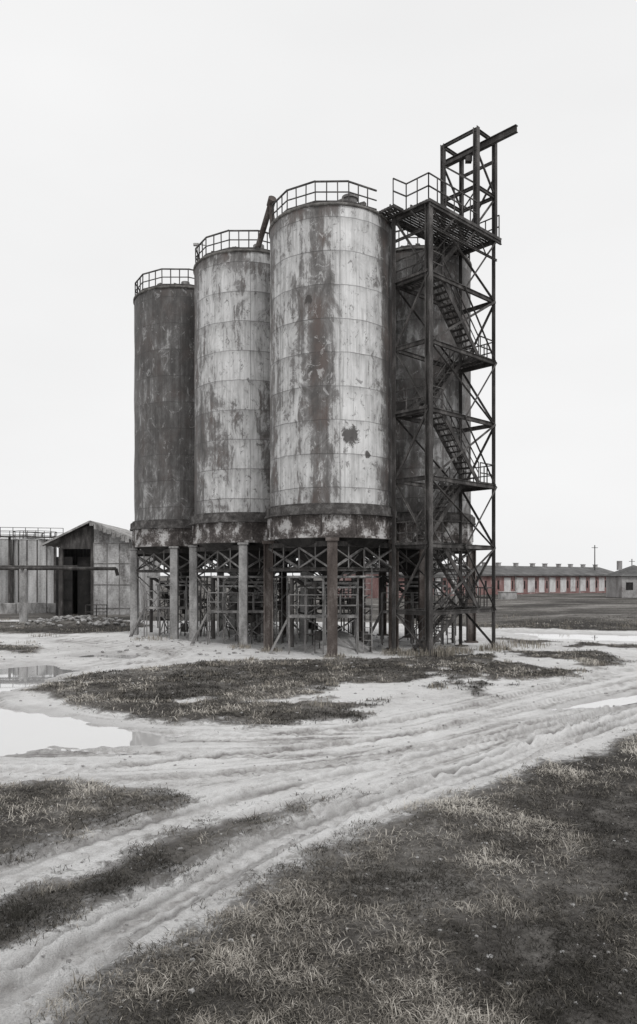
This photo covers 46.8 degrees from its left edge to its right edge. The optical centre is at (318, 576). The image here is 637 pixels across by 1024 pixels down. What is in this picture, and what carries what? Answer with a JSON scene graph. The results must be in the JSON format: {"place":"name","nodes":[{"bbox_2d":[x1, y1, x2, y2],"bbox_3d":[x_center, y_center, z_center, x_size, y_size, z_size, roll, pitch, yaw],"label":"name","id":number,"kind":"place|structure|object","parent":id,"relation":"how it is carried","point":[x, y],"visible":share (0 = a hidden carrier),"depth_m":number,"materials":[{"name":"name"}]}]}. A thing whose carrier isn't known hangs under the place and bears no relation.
{"place":"outdoors","nodes":[
{"label":"outdoors","id":0,"kind":"place"},
{"bbox_2d":[0,578,636,1023],"bbox_3d":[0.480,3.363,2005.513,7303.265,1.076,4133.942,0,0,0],"label":"ground","id":1,"kind":"structure","parent":0,"point":[432,732],"depth_m":11.63,"materials":[{"name":"grey soil"}]},
{"bbox_2d":[0,530,43,602],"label":"storage tank","id":2,"kind":"object","parent":1,"relation":"on","point":[3,573],"visible":0.27,"depth_m":90.97,"materials":[{"name":"metal"}]},
{"bbox_2d":[0,603,55,613],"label":"concrete wall","id":3,"kind":"structure","parent":1,"relation":"on","point":[9,608],"depth_m":71.90,"materials":[{"name":"grey concrete"}]},
{"bbox_2d":[0,527,63,602],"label":"tank gantry","id":4,"kind":"object","parent":1,"relation":"on","point":[9,563],"visible":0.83,"depth_m":87.89,"materials":[{"name":"metal"}]},
{"bbox_2d":[13,530,56,606],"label":"storage tank","id":5,"kind":"object","parent":1,"relation":"on","point":[28,551],"visible":0.61,"depth_m":87.88,"materials":[{"name":"metal"}]},
{"bbox_2d":[0,565,118,622],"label":"pipe rack","id":6,"kind":"object","parent":1,"relation":"on","point":[23,592],"visible":0.83,"depth_m":55.87,"materials":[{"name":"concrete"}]},
{"bbox_2d":[85,604,106,616],"bbox_3d":[-19.000,2.982,63.000,1.880,1.235,0.080,0,0,0],"label":"guard rail","id":7,"kind":"object","parent":1,"relation":"on","point":[96,608],"visible":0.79,"depth_m":62.96,"materials":[{"name":"metal"}]},
{"bbox_2d":[39,521,159,615],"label":"metal shed","id":8,"kind":"structure","parent":1,"relation":"on","point":[91,544],"depth_m":65.98,"materials":[{"name":"metal"}]},
{"bbox_2d":[55,557,90,615],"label":"doors","id":9,"kind":"structure","parent":8,"relation":"in","point":[84,576],"depth_m":66.96,"materials":[{"name":"black metal"}]},
{"bbox_2d":[129,268,236,638],"bbox_3d":[-8.360,-7.219,45.800,6.720,21.837,6.720,0,0,0],"label":"storage silo","id":10,"kind":"object","parent":1,"relation":"on","point":[164,416],"visible":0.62,"depth_m":42.99,"materials":[{"name":"paint"}]},
{"bbox_2d":[188,230,307,645],"bbox_3d":[-3.870,-7.480,41.050,6.720,22.360,6.720,0,0,0],"label":"storage silo","id":11,"kind":"object","parent":1,"relation":"on","point":[228,522],"visible":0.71,"depth_m":38.29,"materials":[{"name":"paint"}]},
{"bbox_2d":[10,615,508,654],"bbox_3d":[-7.782,3.228,43.721,38.084,0.921,17.468,0,0,30],"label":"rubble","id":12,"kind":"object","parent":1,"relation":"on","point":[71,617],"visible":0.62,"depth_m":52.46,"materials":[{"name":"stone"}]},
{"bbox_2d":[217,556,313,632],"bbox_3d":[-3.610,-7.156,50.300,6.720,21.711,6.720,0,0,0],"label":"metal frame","id":13,"kind":"object","parent":1,"relation":"on","point":[221,620],"visible":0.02,"depth_m":49.79,"materials":[{"name":"paint"}]},
{"bbox_2d":[0,615,636,1023],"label":"dry grass","id":14,"kind":"structure","parent":1,"relation":"on","point":[260,1017],"depth_m":7.74,"materials":[{"name":"plant"}]},
{"bbox_2d":[0,633,636,755],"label":"puddle water","id":15,"kind":"structure","parent":1,"relation":"on","point":[21,732],"depth_m":17.93,"materials":[{"name":"grey liquid"}]},
{"bbox_2d":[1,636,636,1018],"bbox_3d":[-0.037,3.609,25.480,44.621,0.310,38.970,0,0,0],"label":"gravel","id":16,"kind":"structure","parent":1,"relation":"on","point":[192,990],"depth_m":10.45,"materials":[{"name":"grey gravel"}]},
{"bbox_2d":[5,613,636,707],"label":"dry weeds","id":17,"kind":"object","parent":1,"relation":"on","point":[439,652],"visible":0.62,"depth_m":34.17,"materials":[{"name":"grey plant"}]},
{"bbox_2d":[255,180,399,657],"bbox_3d":[0.604,-7.438,36.366,6.782,22.276,6.918,0,0,-14],"label":"storage silo","id":18,"kind":"object","parent":1,"relation":"on","point":[328,514],"visible":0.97,"depth_m":33.76,"materials":[{"name":"paint"}]},
{"bbox_2d":[277,554,387,637],"bbox_3d":[0.880,-7.156,45.540,6.536,21.712,6.536,0,0,28],"label":"scaffolding","id":19,"kind":"object","parent":1,"relation":"on","point":[284,587],"visible":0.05,"depth_m":45.31,"materials":[{"name":"metal"}]},
{"bbox_2d":[294,631,375,653],"bbox_3d":[0.805,3.161,36.600,4.121,1.025,4.000,0,0,0],"label":"cement spill pile","id":20,"kind":"object","parent":1,"relation":"on","point":[343,647],"visible":0.48,"depth_m":35.56,"materials":[{"name":"grey concrete"}]},
{"bbox_2d":[355,228,477,646],"bbox_3d":[5.370,-7.150,40.790,6.536,21.699,6.536,0,0,28],"label":"storage silo","id":21,"kind":"object","parent":1,"relation":"on","point":[414,496],"visible":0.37,"depth_m":38.05,"materials":[{"name":"paint"}]},
{"bbox_2d":[379,124,517,655],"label":"steel stair tower","id":22,"kind":"structure","parent":1,"relation":"on","point":[436,216],"depth_m":35.40,"materials":[{"name":"black metal"}]},
{"bbox_2d":[338,560,613,597],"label":"long brick barn","id":23,"kind":"structure","parent":1,"relation":"on","point":[532,578],"depth_m":151.13,"materials":[{"name":"brick"}]},
{"bbox_2d":[399,580,605,589],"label":"windows","id":24,"kind":"structure","parent":23,"relation":"in","point":[444,580],"depth_m":150.19,"materials":[{"name":"glass"}]},
{"bbox_2d":[498,591,516,598],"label":"concrete block","id":25,"kind":"structure","parent":1,"relation":"on","point":[507,594],"depth_m":114.30,"materials":[{"name":"grey concrete"}]},
{"bbox_2d":[592,545,597,569],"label":"utility pole","id":26,"kind":"object","parent":1,"relation":"on","point":[594,547],"visible":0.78,"depth_m":171.93,"materials":[{"name":"wood"}]},
{"bbox_2d":[604,561,636,597],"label":"hut","id":27,"kind":"object","parent":1,"relation":"on","point":[621,583],"visible":1,"depth_m":127.58,"materials":[{"name":"paint"}]},
{"bbox_2d":[626,582,632,589],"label":"windows","id":28,"kind":"structure","parent":27,"relation":"in","point":[629,585],"depth_m":126.44,"materials":[{"name":"black glass"}]},
{"bbox_2d":[0,0,636,575],"label":"sky","id":29,"kind":"structure","parent":0,"point":[134,133],"materials":[{"name":"white"}]}
]}

